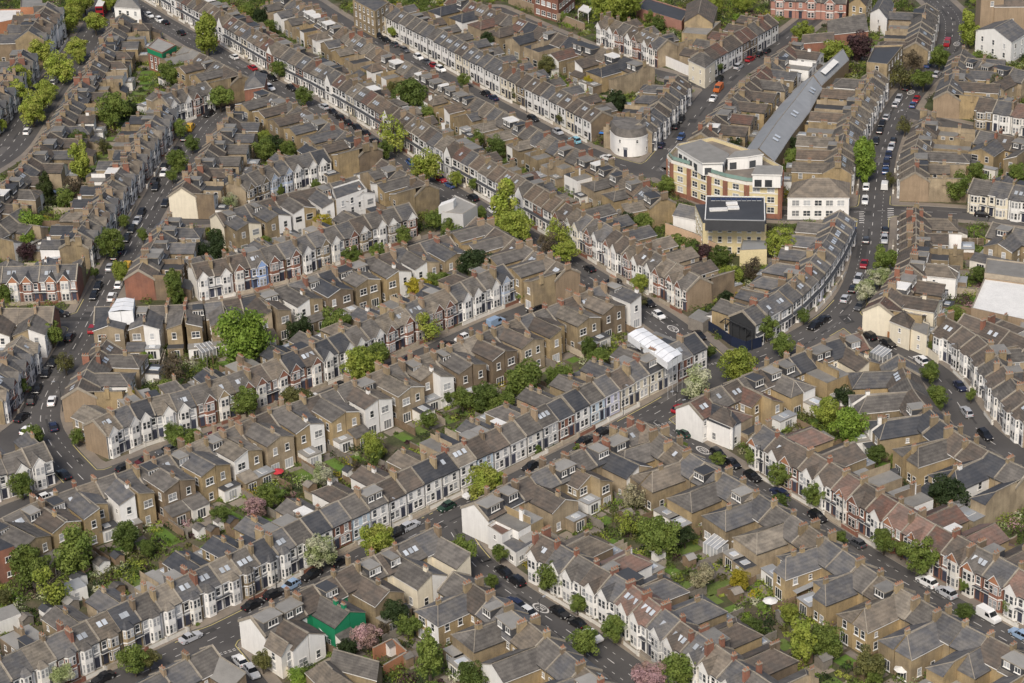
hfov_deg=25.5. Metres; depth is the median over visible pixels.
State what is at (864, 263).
parked car
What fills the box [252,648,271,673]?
tree
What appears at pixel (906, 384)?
terraced house
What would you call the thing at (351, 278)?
terraced house
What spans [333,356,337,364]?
window
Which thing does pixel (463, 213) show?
rendered block
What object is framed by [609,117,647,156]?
corner building
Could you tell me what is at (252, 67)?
parked car
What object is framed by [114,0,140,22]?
hip building
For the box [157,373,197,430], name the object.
terraced house
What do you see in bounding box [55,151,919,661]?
kerb lines
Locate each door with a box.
[1,486,7,498]
[34,291,38,300]
[42,293,46,300]
[47,472,52,484]
[72,292,76,299]
[93,653,99,667]
[102,649,108,664]
[119,440,123,452]
[125,436,130,449]
[135,634,141,645]
[144,630,149,644]
[152,426,157,438]
[158,425,163,436]
[176,614,182,629]
[184,611,189,625]
[191,416,196,428]
[199,414,204,425]
[210,286,214,296]
[216,285,221,295]
[216,596,221,610]
[224,592,229,606]
[230,405,235,416]
[245,278,249,289]
[253,277,256,287]
[254,577,260,591]
[262,573,267,587]
[267,391,271,403]
[274,388,278,399]
[280,270,283,280]
[287,267,291,278]
[291,558,296,572]
[298,555,303,568]
[301,378,305,388]
[307,375,311,387]
[312,259,315,269]
[317,257,321,267]
[334,365,337,376]
[334,536,339,548]
[395,338,398,349]
[400,335,404,347]
[400,503,405,516]
[407,501,412,513]
[436,486,440,499]
[443,484,447,496]
[453,313,456,324]
[459,310,462,321]
[482,301,484,312]
[487,298,490,309]
[505,454,508,467]
[511,450,515,463]
[544,435,547,447]
[569,424,572,435]
[575,419,579,431]
[600,407,603,419]
[606,405,609,416]
[618,262,620,273]
[629,392,632,404]
[635,390,638,401]
[641,636,644,650]
[648,641,650,655]
[659,377,662,389]
[664,375,667,386]
[765,462,768,474]
[792,478,796,491]
[799,482,802,495]
[826,497,829,510]
[833,502,835,515]
[859,519,862,532]
[866,523,869,536]
[934,564,937,576]
[942,567,946,581]
[943,349,946,360]
[948,351,950,364]
[967,366,969,378]
[975,585,979,599]
[983,589,988,604]
[1017,608,1022,622]
[1019,431,1021,444]
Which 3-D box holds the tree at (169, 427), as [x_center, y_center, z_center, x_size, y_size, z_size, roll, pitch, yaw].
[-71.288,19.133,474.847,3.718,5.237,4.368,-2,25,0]
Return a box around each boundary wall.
[372,637,407,677]
[508,0,584,30]
[665,223,717,256]
[666,56,688,75]
[926,347,938,363]
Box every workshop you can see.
[747,121,791,164]
[763,99,809,148]
[781,76,821,110]
[806,49,848,87]
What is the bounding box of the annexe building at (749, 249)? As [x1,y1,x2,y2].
[740,237,766,265]
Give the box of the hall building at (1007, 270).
[984,258,1023,282]
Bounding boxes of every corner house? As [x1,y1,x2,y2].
[244,71,267,100]
[688,52,715,87]
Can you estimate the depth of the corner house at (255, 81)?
664.22 m
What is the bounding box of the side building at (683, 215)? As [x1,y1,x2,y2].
[672,203,695,232]
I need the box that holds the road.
[0,0,1023,682]
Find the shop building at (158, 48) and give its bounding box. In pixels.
[147,37,176,72]
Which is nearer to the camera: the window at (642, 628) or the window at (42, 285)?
the window at (642, 628)
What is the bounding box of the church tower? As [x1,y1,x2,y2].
[975,0,1003,27]
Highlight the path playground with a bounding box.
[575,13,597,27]
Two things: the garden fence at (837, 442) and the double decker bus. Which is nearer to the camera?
the garden fence at (837, 442)
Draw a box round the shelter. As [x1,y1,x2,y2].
[578,4,591,22]
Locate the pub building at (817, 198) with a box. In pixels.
[787,178,849,219]
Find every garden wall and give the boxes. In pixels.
[5,299,77,305]
[17,402,24,412]
[53,37,67,58]
[71,563,319,682]
[106,145,172,254]
[129,298,518,453]
[145,0,547,235]
[185,115,196,121]
[218,234,420,298]
[283,184,309,193]
[338,401,639,553]
[382,31,586,142]
[539,587,675,682]
[562,241,681,313]
[604,46,642,61]
[758,473,1018,627]
[816,269,846,311]
[892,154,899,193]
[953,369,992,424]
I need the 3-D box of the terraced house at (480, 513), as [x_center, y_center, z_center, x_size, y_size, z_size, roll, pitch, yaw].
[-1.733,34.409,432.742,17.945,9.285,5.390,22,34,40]
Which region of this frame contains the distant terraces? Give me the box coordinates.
[0,0,1023,682]
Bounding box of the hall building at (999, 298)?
[971,278,1023,325]
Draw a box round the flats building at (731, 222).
[695,195,765,255]
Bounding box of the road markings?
[0,1,1022,681]
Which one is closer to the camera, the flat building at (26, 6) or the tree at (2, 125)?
the tree at (2, 125)
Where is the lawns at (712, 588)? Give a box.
[26,0,1010,682]
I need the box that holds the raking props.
[720,318,751,350]
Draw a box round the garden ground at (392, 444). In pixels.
[0,0,1023,682]
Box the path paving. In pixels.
[0,31,990,682]
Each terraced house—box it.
[0,256,9,286]
[0,259,23,301]
[0,298,4,314]
[0,308,18,349]
[0,335,42,375]
[0,345,35,385]
[0,353,30,394]
[0,363,23,403]
[0,374,18,413]
[0,387,12,424]
[0,447,32,496]
[0,459,9,501]
[0,518,37,573]
[0,624,57,682]
[0,649,35,682]
[0,665,11,682]
[1,509,63,576]
[12,299,39,339]
[13,431,54,490]
[13,624,80,682]
[20,259,45,301]
[20,493,67,549]
[28,305,60,357]
[38,256,59,300]
[40,605,101,675]
[43,488,81,533]
[55,605,122,665]
[56,255,86,300]
[57,479,103,546]
[61,372,125,421]
[68,369,132,392]
[71,353,137,389]
[71,405,125,458]
[77,474,117,542]
[78,343,145,389]
[84,404,141,450]
[85,588,143,653]
[89,335,164,383]
[91,298,114,347]
[97,472,142,535]
[99,585,163,645]
[106,310,130,348]
[116,458,156,527]
[117,384,157,443]
[123,255,193,299]
[125,305,149,353]
[127,576,183,636]
[128,248,185,279]
[134,387,176,437]
[135,245,187,278]
[136,449,190,525]
[136,664,171,682]
[138,233,196,258]
[139,569,203,627]
[143,297,170,359]
[156,447,209,521]
[156,550,223,617]
[156,649,202,682]
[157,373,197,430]
[166,297,187,357]
[171,437,217,502]
[175,550,242,608]
[178,382,217,426]
[184,297,206,359]
[185,256,215,300]
[185,430,241,502]
[187,367,236,421]
[190,644,246,682]
[193,536,261,598]
[200,253,233,296]
[202,422,259,491]
[203,368,255,414]
[204,296,227,355]
[213,534,279,589]
[221,246,250,291]
[222,352,273,407]
[223,291,244,320]
[225,417,275,485]
[228,246,268,287]
[233,514,298,579]
[236,354,289,401]
[238,598,309,668]
[240,413,282,468]
[241,288,278,349]
[245,513,314,570]
[247,237,285,283]
[253,238,301,278]
[255,406,295,469]
[256,344,306,389]
[260,284,291,340]
[272,395,321,464]
[273,228,316,274]
[273,341,323,388]
[274,283,315,333]
[275,498,332,551]
[275,586,325,664]
[281,329,339,381]
[283,583,359,649]
[284,227,330,268]
[287,497,351,549]
[288,273,323,329]
[290,392,325,453]
[303,218,344,263]
[306,332,353,375]
[306,393,353,452]
[307,273,350,318]
[311,478,369,541]
[314,568,365,628]
[315,319,369,348]
[318,262,357,312]
[320,381,370,449]
[322,553,396,632]
[325,480,388,526]
[329,372,379,432]
[337,257,369,306]
[337,318,385,360]
[349,306,401,353]
[349,465,406,523]
[352,255,381,307]
[357,371,393,431]
[359,303,414,348]
[360,547,411,617]
[363,463,424,515]
[364,360,412,422]
[365,251,399,301]
[375,541,432,608]
[377,295,428,341]
[379,243,411,297]
[386,446,441,506]
[389,354,434,424]
[390,537,447,601]
[393,292,444,333]
[396,241,427,279]
[398,449,459,498]
[405,349,442,409]
[405,518,470,576]
[407,242,439,282]
[413,571,490,638]
[416,278,472,323]
[416,285,459,329]
[418,344,454,408]
[419,433,476,489]
[420,231,460,274]
[426,584,509,647]
[430,430,493,467]
[436,274,485,317]
[436,341,473,393]
[439,228,468,275]
[443,595,528,662]
[445,216,499,238]
[447,610,542,680]
[452,222,507,248]
[452,266,501,311]
[452,334,486,385]
[455,415,509,471]
[460,485,532,547]
[461,227,515,250]
[464,327,504,385]
[467,258,515,305]
[468,418,526,465]
[469,232,525,254]
[475,400,542,457]
[480,621,565,682]
[481,473,543,533]
[482,322,519,383]
[486,237,532,262]
[490,244,546,266]
[491,637,583,682]
[496,320,532,364]
[497,401,558,449]
[507,250,554,273]
[508,313,544,367]
[512,255,562,303]
[513,387,574,441]
[516,469,565,533]
[521,307,561,361]
[521,455,586,532]
[523,261,580,308]
[525,524,609,584]
[526,384,589,433]
[533,301,565,352]
[545,535,622,597]
[545,651,602,682]
[548,297,599,357]
[548,451,600,514]
[549,373,604,425]
[559,547,650,604]
[559,667,616,682]
[560,373,619,418]
[563,288,610,347]
[569,443,612,508]
[571,209,624,250]
[572,356,634,410]
[579,283,613,335]
[579,545,664,618]
[581,212,634,256]
[586,278,625,334]
[586,431,639,495]
[590,217,657,262]
[595,565,672,622]
[596,355,649,403]
[601,222,656,268]
[605,423,652,472]
[607,274,641,327]
[609,229,670,274]
[610,342,663,395]
[610,345,676,388]
[613,578,689,640]
[618,422,674,454]
[620,235,678,280]
[621,433,688,467]
[622,415,663,446]
[627,333,692,381]
[627,588,713,653]
[629,239,690,286]
[630,442,704,505]
[641,244,699,292]
[641,453,720,511]
[645,594,733,664]
[651,253,710,298]
[653,331,707,369]
[653,463,737,522]
[661,613,747,657]
[663,259,718,304]
[669,473,755,528]
[673,266,742,311]
[675,388,741,448]
[680,618,771,682]
[696,634,782,682]
[701,385,761,438]
[701,483,771,539]
[705,297,767,344]
[714,494,791,548]
[716,640,798,682]
[722,378,763,424]
[722,505,801,570]
[729,296,781,339]
[732,514,825,576]
[734,284,793,331]
[738,367,797,430]
[741,283,802,325]
[742,660,818,682]
[747,276,812,310]
[748,417,834,473]
[754,268,819,309]
[756,254,832,293]
[758,356,802,413]
[760,526,842,588]
[761,257,825,301]
[763,427,834,478]
[772,350,825,417]
[773,538,859,600]
[774,226,849,261]
[778,244,837,285]
[779,441,853,493]
[781,233,846,270]
[781,239,841,278]
[790,342,838,401]
[794,218,853,255]
[794,338,848,390]
[796,550,877,618]
[797,439,875,502]
[807,210,856,246]
[812,455,876,513]
[812,564,895,625]
[826,333,870,371]
[829,463,901,523]
[836,575,915,647]
[839,367,924,405]
[845,327,880,370]
[846,474,920,534]
[847,354,920,389]
[848,377,929,407]
[851,399,943,450]
[852,588,936,653]
[853,388,936,431]
[862,290,934,342]
[862,409,957,461]
[863,480,932,540]
[869,280,938,326]
[877,600,957,673]
[879,275,947,316]
[881,495,956,556]
[883,266,954,309]
[888,264,947,299]
[892,420,970,478]
[893,252,958,298]
[894,612,978,682]
[896,245,967,286]
[897,214,974,252]
[897,221,948,247]
[897,228,963,268]
[897,237,948,264]
[901,500,969,564]
[906,431,985,485]
[918,625,1001,682]
[919,522,995,578]
[921,441,1002,507]
[932,309,995,362]
[936,451,1021,507]
[940,522,1014,590]
[947,325,975,370]
[952,636,1023,682]
[957,313,1007,333]
[959,334,1017,378]
[960,461,1023,528]
[961,537,1023,601]
[969,221,1015,268]
[969,339,1023,389]
[976,349,1023,400]
[978,312,1023,344]
[980,544,1023,612]
[984,359,1023,411]
[990,371,1020,423]
[993,649,1023,682]
[996,227,1023,261]
[998,330,1023,351]
[998,381,1023,434]
[1002,560,1023,624]
[1010,401,1023,447]
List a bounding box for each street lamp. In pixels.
[251,567,256,598]
[273,555,278,587]
[754,445,760,473]
[836,494,842,522]
[944,555,949,585]
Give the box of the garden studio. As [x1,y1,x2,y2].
[64,577,88,600]
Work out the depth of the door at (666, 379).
491.02 m
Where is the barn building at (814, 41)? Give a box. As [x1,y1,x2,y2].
[801,32,833,51]
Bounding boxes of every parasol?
[274,468,283,475]
[763,596,777,604]
[894,666,906,673]
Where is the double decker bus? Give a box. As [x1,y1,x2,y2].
[95,0,106,17]
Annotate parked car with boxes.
[13,412,29,422]
[23,128,31,134]
[26,394,37,404]
[31,383,42,393]
[36,492,52,498]
[40,367,51,377]
[47,355,58,366]
[47,395,56,406]
[48,421,58,431]
[50,79,58,84]
[56,469,71,480]
[59,309,69,317]
[64,332,75,341]
[87,324,93,333]
[89,290,98,299]
[90,669,115,682]
[93,281,103,290]
[105,263,111,270]
[107,292,116,301]
[110,253,119,260]
[114,281,123,288]
[115,248,124,254]
[115,462,136,472]
[123,233,131,242]
[127,224,136,232]
[132,216,141,224]
[134,456,151,464]
[136,207,146,216]
[145,11,153,17]
[150,177,159,184]
[151,182,160,190]
[155,15,162,22]
[155,444,177,455]
[159,168,167,176]
[160,163,168,169]
[161,19,169,24]
[161,199,168,206]
[173,146,181,153]
[176,29,185,35]
[178,630,202,644]
[180,135,187,141]
[203,108,214,117]
[229,53,238,59]
[231,654,247,667]
[240,598,264,611]
[243,662,260,679]
[247,64,257,70]
[262,587,283,600]
[267,73,276,81]
[267,83,274,90]
[281,577,300,589]
[285,83,296,90]
[300,567,322,581]
[318,103,329,109]
[327,108,337,115]
[329,555,345,567]
[334,114,344,120]
[342,119,352,125]
[352,123,362,130]
[362,129,370,135]
[369,137,379,143]
[381,36,391,42]
[389,41,398,46]
[390,526,404,539]
[399,46,409,52]
[400,519,420,532]
[406,158,412,165]
[413,52,423,60]
[421,58,430,64]
[429,61,436,68]
[434,173,446,182]
[435,64,445,72]
[436,499,455,512]
[438,340,454,347]
[444,181,455,188]
[454,332,468,341]
[462,489,470,499]
[466,193,478,201]
[479,89,490,96]
[487,94,498,100]
[487,206,495,213]
[494,564,512,578]
[507,574,526,587]
[507,596,524,606]
[521,460,538,470]
[521,604,537,616]
[526,304,541,312]
[527,114,539,121]
[549,604,570,619]
[552,127,563,134]
[567,616,586,629]
[568,136,581,143]
[575,435,592,443]
[582,628,603,642]
[583,264,595,272]
[593,426,608,436]
[600,154,614,159]
[604,278,621,283]
[642,297,655,307]
[651,309,665,319]
[658,142,665,148]
[671,123,679,129]
[671,404,680,413]
[675,429,690,438]
[676,132,685,140]
[677,114,684,122]
[692,330,706,339]
[709,94,716,101]
[709,446,726,458]
[715,75,723,81]
[724,457,741,469]
[733,62,743,69]
[743,468,762,482]
[745,56,755,61]
[755,51,763,56]
[762,48,771,53]
[769,486,789,496]
[807,320,821,330]
[807,508,827,523]
[817,314,830,324]
[840,294,850,302]
[847,537,866,549]
[848,285,856,293]
[853,272,862,283]
[853,300,865,310]
[859,259,868,268]
[861,195,868,204]
[862,183,869,190]
[862,236,869,243]
[863,330,876,340]
[873,136,879,144]
[876,127,883,133]
[878,119,885,126]
[879,337,896,347]
[881,167,888,173]
[881,226,888,233]
[881,233,887,243]
[882,114,890,120]
[883,157,889,166]
[885,150,891,158]
[887,143,894,150]
[889,137,896,143]
[891,101,899,107]
[894,94,902,102]
[902,85,911,90]
[909,101,916,107]
[912,95,920,102]
[913,355,928,365]
[915,575,938,588]
[932,70,941,77]
[935,585,957,599]
[953,380,966,391]
[959,406,973,417]
[974,210,989,217]
[976,427,993,440]
[1008,627,1023,641]
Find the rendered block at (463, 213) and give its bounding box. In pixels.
[441,195,477,227]
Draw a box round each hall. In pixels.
[304,661,352,682]
[330,648,382,682]
[636,0,685,30]
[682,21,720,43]
[684,0,717,27]
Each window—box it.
[0,378,18,410]
[0,390,11,423]
[0,476,5,484]
[4,371,23,403]
[6,272,20,301]
[12,359,30,391]
[14,457,30,494]
[16,353,35,385]
[20,271,34,301]
[20,667,33,682]
[24,342,42,373]
[31,451,47,490]
[33,283,37,289]
[36,660,50,682]
[40,283,45,289]
[43,270,57,300]
[46,463,51,471]
[49,663,55,672]
[57,269,71,300]
[58,659,63,667]
[64,647,78,682]
[71,282,75,288]
[80,641,94,675]
[93,644,99,655]
[101,640,107,650]
[104,422,120,458]
[107,628,120,662]
[118,431,122,439]
[122,620,135,653]
[124,411,141,448]
[124,428,129,436]
[134,624,140,633]
[138,407,152,443]
[143,620,148,630]
[148,609,161,643]
[151,418,156,426]
[157,416,162,424]
[161,400,175,435]
[163,602,176,635]
[175,605,181,615]
[177,397,191,430]
[184,602,189,611]
[189,590,202,624]
[190,408,195,416]
[197,267,209,300]
[199,405,203,413]
[202,388,216,426]
[204,584,216,617]
[215,587,221,597]
[216,277,220,284]
[217,385,231,421]
[220,263,232,294]
[223,583,229,592]
[228,572,241,605]
[233,259,245,291]
[240,377,254,411]
[243,565,255,598]
[244,270,249,277]
[253,373,268,407]
[254,568,259,578]
[256,256,267,286]
[262,564,266,574]
[266,383,271,390]
[266,553,278,586]
[268,251,280,283]
[273,380,278,388]
[274,365,289,393]
[279,261,283,268]
[280,545,291,578]
[287,359,302,389]
[288,245,300,277]
[290,548,295,558]
[298,545,302,555]
[299,242,312,274]
[300,369,304,377]
[302,535,310,567]
[307,367,311,375]
[308,352,321,386]
[317,235,330,266]
[320,347,334,381]
[328,232,341,261]
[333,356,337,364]
[335,527,340,536]
[340,338,353,371]
[340,353,343,361]
[341,535,345,544]
[344,523,348,532]
[346,533,350,542]
[351,333,366,346]
[354,518,358,528]
[354,529,358,538]
[362,514,367,523]
[370,324,385,343]
[372,509,377,518]
[381,321,396,353]
[381,505,385,514]
[382,515,387,524]
[391,501,395,510]
[391,511,394,520]
[395,509,400,518]
[399,497,403,506]
[400,312,413,346]
[409,492,413,501]
[411,308,424,340]
[414,500,418,509]
[417,488,421,497]
[418,498,423,507]
[426,483,431,492]
[426,494,430,503]
[429,300,444,333]
[431,492,435,501]
[435,479,439,488]
[440,296,454,328]
[444,476,448,485]
[449,483,453,492]
[452,472,456,481]
[453,481,458,490]
[458,288,472,321]
[461,467,465,475]
[461,478,465,486]
[469,284,483,315]
[486,455,490,462]
[487,276,501,309]
[495,461,499,470]
[496,451,500,460]
[497,272,510,303]
[500,459,504,468]
[503,448,507,456]
[517,451,520,459]
[520,440,524,449]
[521,449,524,457]
[525,543,543,584]
[528,445,532,454]
[529,435,532,444]
[536,432,540,440]
[545,427,548,435]
[546,556,565,597]
[549,435,552,444]
[552,423,556,432]
[553,433,557,442]
[559,563,578,604]
[560,430,564,438]
[561,420,564,429]
[564,428,568,436]
[568,417,571,425]
[571,219,584,248]
[573,582,577,592]
[583,225,597,256]
[583,576,601,618]
[590,229,604,260]
[591,414,594,422]
[592,405,595,413]
[595,412,598,420]
[595,583,614,622]
[602,236,616,268]
[607,396,610,405]
[609,241,623,272]
[609,602,613,612]
[616,597,636,640]
[622,249,635,280]
[625,397,628,405]
[627,606,648,649]
[629,253,643,277]
[640,389,643,398]
[641,626,644,636]
[643,260,657,292]
[643,378,646,386]
[644,387,647,396]
[648,621,668,664]
[650,384,653,392]
[651,264,665,297]
[651,374,654,382]
[654,382,657,390]
[661,630,682,657]
[665,271,679,304]
[673,277,688,309]
[673,373,676,381]
[680,361,683,369]
[685,646,703,682]
[696,655,717,682]
[701,351,704,359]
[721,672,740,682]
[748,433,764,470]
[766,445,784,478]
[773,327,779,337]
[779,451,796,489]
[781,320,788,331]
[782,310,786,318]
[792,468,796,477]
[796,299,800,308]
[800,463,818,502]
[812,470,831,509]
[813,296,817,306]
[818,290,822,301]
[826,280,830,291]
[826,488,829,497]
[831,275,834,285]
[833,484,852,523]
[837,264,841,276]
[845,249,849,261]
[846,490,865,530]
[859,508,863,518]
[866,513,870,522]
[868,504,887,540]
[881,511,901,553]
[895,530,899,540]
[904,526,924,562]
[919,535,938,575]
[933,331,942,359]
[942,557,946,566]
[944,547,964,589]
[951,341,959,370]
[959,347,967,377]
[961,556,979,598]
[970,359,978,389]
[975,575,980,585]
[976,367,983,397]
[983,579,988,589]
[984,380,991,411]
[986,569,1006,612]
[990,389,998,419]
[1002,404,1010,434]
[1002,578,1022,620]
[1010,411,1019,443]
[1017,598,1022,608]
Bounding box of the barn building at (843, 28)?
[827,13,868,45]
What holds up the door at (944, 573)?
in the terraced house at (955, 547)
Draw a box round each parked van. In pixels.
[124,260,132,269]
[186,123,194,130]
[486,315,505,326]
[713,82,723,92]
[881,180,888,189]
[943,37,950,46]
[976,603,1001,624]
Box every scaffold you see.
[108,297,134,324]
[628,328,681,394]
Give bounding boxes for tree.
[0,119,6,132]
[0,284,12,303]
[0,589,10,604]
[6,471,34,499]
[7,64,32,87]
[7,544,53,587]
[9,78,32,97]
[16,242,36,262]
[17,208,43,233]
[18,94,45,126]
[18,232,34,243]
[21,378,31,391]
[21,424,43,441]
[28,36,54,61]
[28,87,55,108]
[31,564,73,605]
[33,78,59,95]
[33,170,55,207]
[43,49,75,83]
[45,320,63,347]
[49,663,75,682]
[52,521,95,576]
[54,352,73,374]
[56,188,74,206]
[60,175,83,197]
[62,7,78,33]
[63,36,87,55]
[65,0,86,20]
[67,128,86,137]
[67,139,90,181]
[68,428,84,446]
[71,49,85,64]
[82,0,93,15]
[83,11,107,35]
[90,267,98,279]
[94,91,132,129]
[94,138,110,155]
[94,227,124,256]
[95,113,107,125]
[101,0,116,11]
[110,260,128,280]
[111,519,141,551]
[115,643,149,676]
[117,214,129,228]
[121,100,137,118]
[136,227,147,243]
[139,539,154,557]
[139,648,161,670]
[141,352,153,365]
[152,378,180,393]
[157,60,183,84]
[159,350,188,381]
[163,268,183,303]
[163,421,177,442]
[165,149,188,173]
[165,169,177,183]
[167,425,203,447]
[171,293,185,303]
[173,118,189,138]
[184,134,199,153]
[193,11,218,55]
[197,241,208,255]
[206,228,223,240]
[207,85,234,111]
[207,235,225,258]
[209,504,231,522]
[212,306,278,363]
[221,192,238,206]
[230,385,258,416]
[241,496,265,516]
[242,2,253,16]
[251,134,276,163]
[252,482,280,508]
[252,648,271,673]
[253,6,267,21]
[257,129,272,138]
[260,235,271,242]
[263,19,278,31]
[267,135,284,152]
[269,60,287,79]
[277,184,284,194]
[278,386,312,405]
[279,140,296,155]
[285,313,311,337]
[287,666,305,682]
[295,86,313,104]
[303,533,337,569]
[311,179,320,187]
[311,214,332,225]
[312,462,334,485]
[320,306,351,331]
[335,637,356,653]
[339,345,385,378]
[341,245,362,263]
[349,622,383,653]
[350,459,363,471]
[358,523,394,555]
[360,430,387,458]
[367,341,389,362]
[368,449,382,463]
[369,242,384,255]
[376,620,391,634]
[377,112,408,153]
[378,140,393,158]
[380,599,410,627]
[386,81,401,97]
[387,26,395,36]
[390,77,428,105]
[394,613,423,638]
[395,225,411,243]
[404,277,431,293]
[410,146,443,179]
[414,627,443,680]
[415,311,443,343]
[419,409,437,430]
[421,104,435,116]
[425,208,441,231]
[426,272,450,285]
[440,217,459,235]
[441,392,451,401]
[447,170,463,187]
[449,386,475,410]
[449,533,477,558]
[453,660,488,682]
[455,249,492,276]
[457,73,471,86]
[464,461,505,500]
[466,128,484,145]
[468,178,476,191]
[471,380,500,412]
[477,205,486,218]
[480,31,494,42]
[484,573,498,588]
[485,134,505,155]
[489,390,515,409]
[490,177,518,229]
[491,544,508,563]
[495,208,534,241]
[501,356,542,397]
[532,560,561,589]
[535,445,541,453]
[537,54,555,72]
[537,231,555,252]
[545,217,572,242]
[545,363,573,384]
[551,239,580,262]
[556,112,562,121]
[560,11,568,19]
[565,625,599,657]
[568,593,587,615]
[573,443,579,449]
[580,336,596,354]
[583,75,592,81]
[586,347,610,362]
[589,0,624,20]
[600,614,627,643]
[606,89,626,112]
[611,0,641,21]
[618,509,642,537]
[620,211,634,220]
[621,482,646,511]
[629,273,648,290]
[630,660,666,682]
[633,212,654,226]
[633,289,646,304]
[636,515,681,557]
[643,9,652,22]
[651,13,665,30]
[658,174,675,191]
[658,652,696,682]
[671,233,688,248]
[676,525,697,548]
[681,362,711,398]
[684,237,700,254]
[689,561,714,587]
[695,243,711,260]
[707,346,716,360]
[708,0,724,14]
[708,244,730,267]
[708,451,726,465]
[716,289,734,300]
[716,346,758,380]
[717,63,723,70]
[718,265,743,282]
[728,137,741,146]
[729,567,750,589]
[731,0,752,13]
[732,14,739,19]
[740,256,761,280]
[741,617,764,633]
[745,446,754,464]
[759,315,779,341]
[764,226,796,256]
[766,462,791,486]
[770,331,795,357]
[772,493,790,506]
[779,603,798,624]
[784,148,796,164]
[789,615,817,662]
[790,20,814,41]
[790,136,796,148]
[797,308,809,324]
[801,482,825,506]
[809,395,839,427]
[810,620,844,658]
[819,39,852,59]
[827,406,870,441]
[833,384,854,405]
[836,530,847,544]
[846,29,872,62]
[853,135,878,182]
[853,643,886,682]
[854,278,877,303]
[865,444,889,465]
[865,667,884,682]
[866,267,891,289]
[870,528,898,554]
[872,244,897,268]
[885,172,896,187]
[890,60,915,89]
[894,540,906,559]
[896,115,912,136]
[901,536,939,575]
[903,49,924,74]
[909,69,933,91]
[918,360,939,384]
[927,384,949,409]
[928,473,971,505]
[929,44,950,70]
[944,305,965,320]
[946,169,971,200]
[952,603,975,618]
[957,7,979,48]
[959,579,968,590]
[965,387,976,402]
[966,162,984,178]
[969,265,984,283]
[985,73,1002,82]
[1002,600,1009,611]
[1008,162,1023,178]
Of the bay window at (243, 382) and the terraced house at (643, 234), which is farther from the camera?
the terraced house at (643, 234)
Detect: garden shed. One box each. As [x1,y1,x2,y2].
[18,612,33,625]
[38,603,53,615]
[61,595,79,609]
[69,571,87,584]
[92,556,110,574]
[108,581,125,593]
[109,550,124,567]
[191,522,205,538]
[205,524,219,537]
[212,515,223,530]
[223,515,238,528]
[302,480,316,492]
[341,465,354,476]
[386,638,399,656]
[398,650,413,667]
[619,508,634,522]
[651,549,666,561]
[682,552,696,567]
[697,562,713,576]
[727,586,743,603]
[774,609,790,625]
[814,651,833,670]
[854,665,866,681]
[890,468,899,474]
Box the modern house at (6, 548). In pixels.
[0,538,15,583]
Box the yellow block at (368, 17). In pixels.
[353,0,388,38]
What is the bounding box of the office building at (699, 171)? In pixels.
[666,137,783,218]
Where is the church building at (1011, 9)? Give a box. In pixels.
[994,0,1023,28]
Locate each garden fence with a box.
[44,220,59,226]
[53,207,69,213]
[86,266,90,281]
[90,550,100,557]
[91,545,110,563]
[120,578,133,590]
[126,583,134,592]
[157,511,183,537]
[158,350,163,363]
[168,518,188,538]
[192,545,200,551]
[225,526,234,537]
[241,489,253,498]
[267,508,275,517]
[275,475,291,490]
[295,454,315,468]
[301,461,313,474]
[304,491,312,501]
[325,442,352,466]
[326,642,338,652]
[343,475,350,485]
[378,459,387,469]
[382,627,403,641]
[393,417,415,435]
[410,443,419,453]
[435,414,445,424]
[445,429,456,439]
[533,378,545,386]
[538,384,549,392]
[545,357,556,368]
[551,533,565,541]
[566,344,583,357]
[587,514,603,530]
[612,539,623,546]
[613,491,623,500]
[617,542,626,549]
[625,324,636,331]
[638,511,653,520]
[658,559,665,567]
[687,585,698,591]
[689,586,706,598]
[693,526,701,535]
[700,553,722,562]
[717,575,755,596]
[726,574,760,585]
[729,607,743,617]
[765,631,776,640]
[771,596,796,612]
[773,597,794,613]
[797,419,810,427]
[798,654,812,666]
[833,438,846,445]
[955,305,970,314]
[957,287,978,294]
[959,286,979,288]
[960,270,973,275]
[961,237,983,244]
[962,237,983,244]
[963,252,973,259]
[1009,536,1016,544]
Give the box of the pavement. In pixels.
[0,0,1023,682]
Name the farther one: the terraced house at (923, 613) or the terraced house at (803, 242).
the terraced house at (803, 242)
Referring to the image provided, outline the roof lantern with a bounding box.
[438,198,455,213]
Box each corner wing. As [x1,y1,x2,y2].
[264,631,292,678]
[487,521,512,549]
[503,538,531,566]
[709,406,737,449]
[889,310,914,349]
[910,321,929,355]
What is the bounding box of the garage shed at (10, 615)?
[0,604,20,633]
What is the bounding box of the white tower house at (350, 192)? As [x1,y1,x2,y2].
[332,179,366,214]
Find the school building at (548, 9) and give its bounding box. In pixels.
[534,0,574,21]
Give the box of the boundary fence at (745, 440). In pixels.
[741,436,748,444]
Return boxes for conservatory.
[195,341,216,360]
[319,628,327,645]
[703,533,728,556]
[870,345,891,362]
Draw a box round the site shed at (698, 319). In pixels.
[688,309,710,333]
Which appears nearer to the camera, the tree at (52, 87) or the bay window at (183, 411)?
the bay window at (183, 411)
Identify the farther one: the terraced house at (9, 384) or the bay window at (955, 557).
the terraced house at (9, 384)
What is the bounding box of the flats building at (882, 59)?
[866,44,902,90]
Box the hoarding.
[708,321,764,350]
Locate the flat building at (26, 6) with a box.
[20,0,42,13]
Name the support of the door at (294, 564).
in the terraced house at (281, 544)
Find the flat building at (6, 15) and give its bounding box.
[0,9,20,33]
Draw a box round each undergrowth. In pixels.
[0,0,1023,676]
[0,0,1023,681]
[0,0,1023,682]
[0,0,1023,682]
[0,0,1023,682]
[0,0,1023,682]
[2,0,1011,682]
[6,0,974,599]
[6,0,1015,633]
[52,0,1023,622]
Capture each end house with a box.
[849,0,871,19]
[870,0,893,35]
[975,19,1023,62]
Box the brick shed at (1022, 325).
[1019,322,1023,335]
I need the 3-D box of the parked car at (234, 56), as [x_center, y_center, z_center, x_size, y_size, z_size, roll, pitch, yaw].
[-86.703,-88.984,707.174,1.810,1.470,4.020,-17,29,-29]

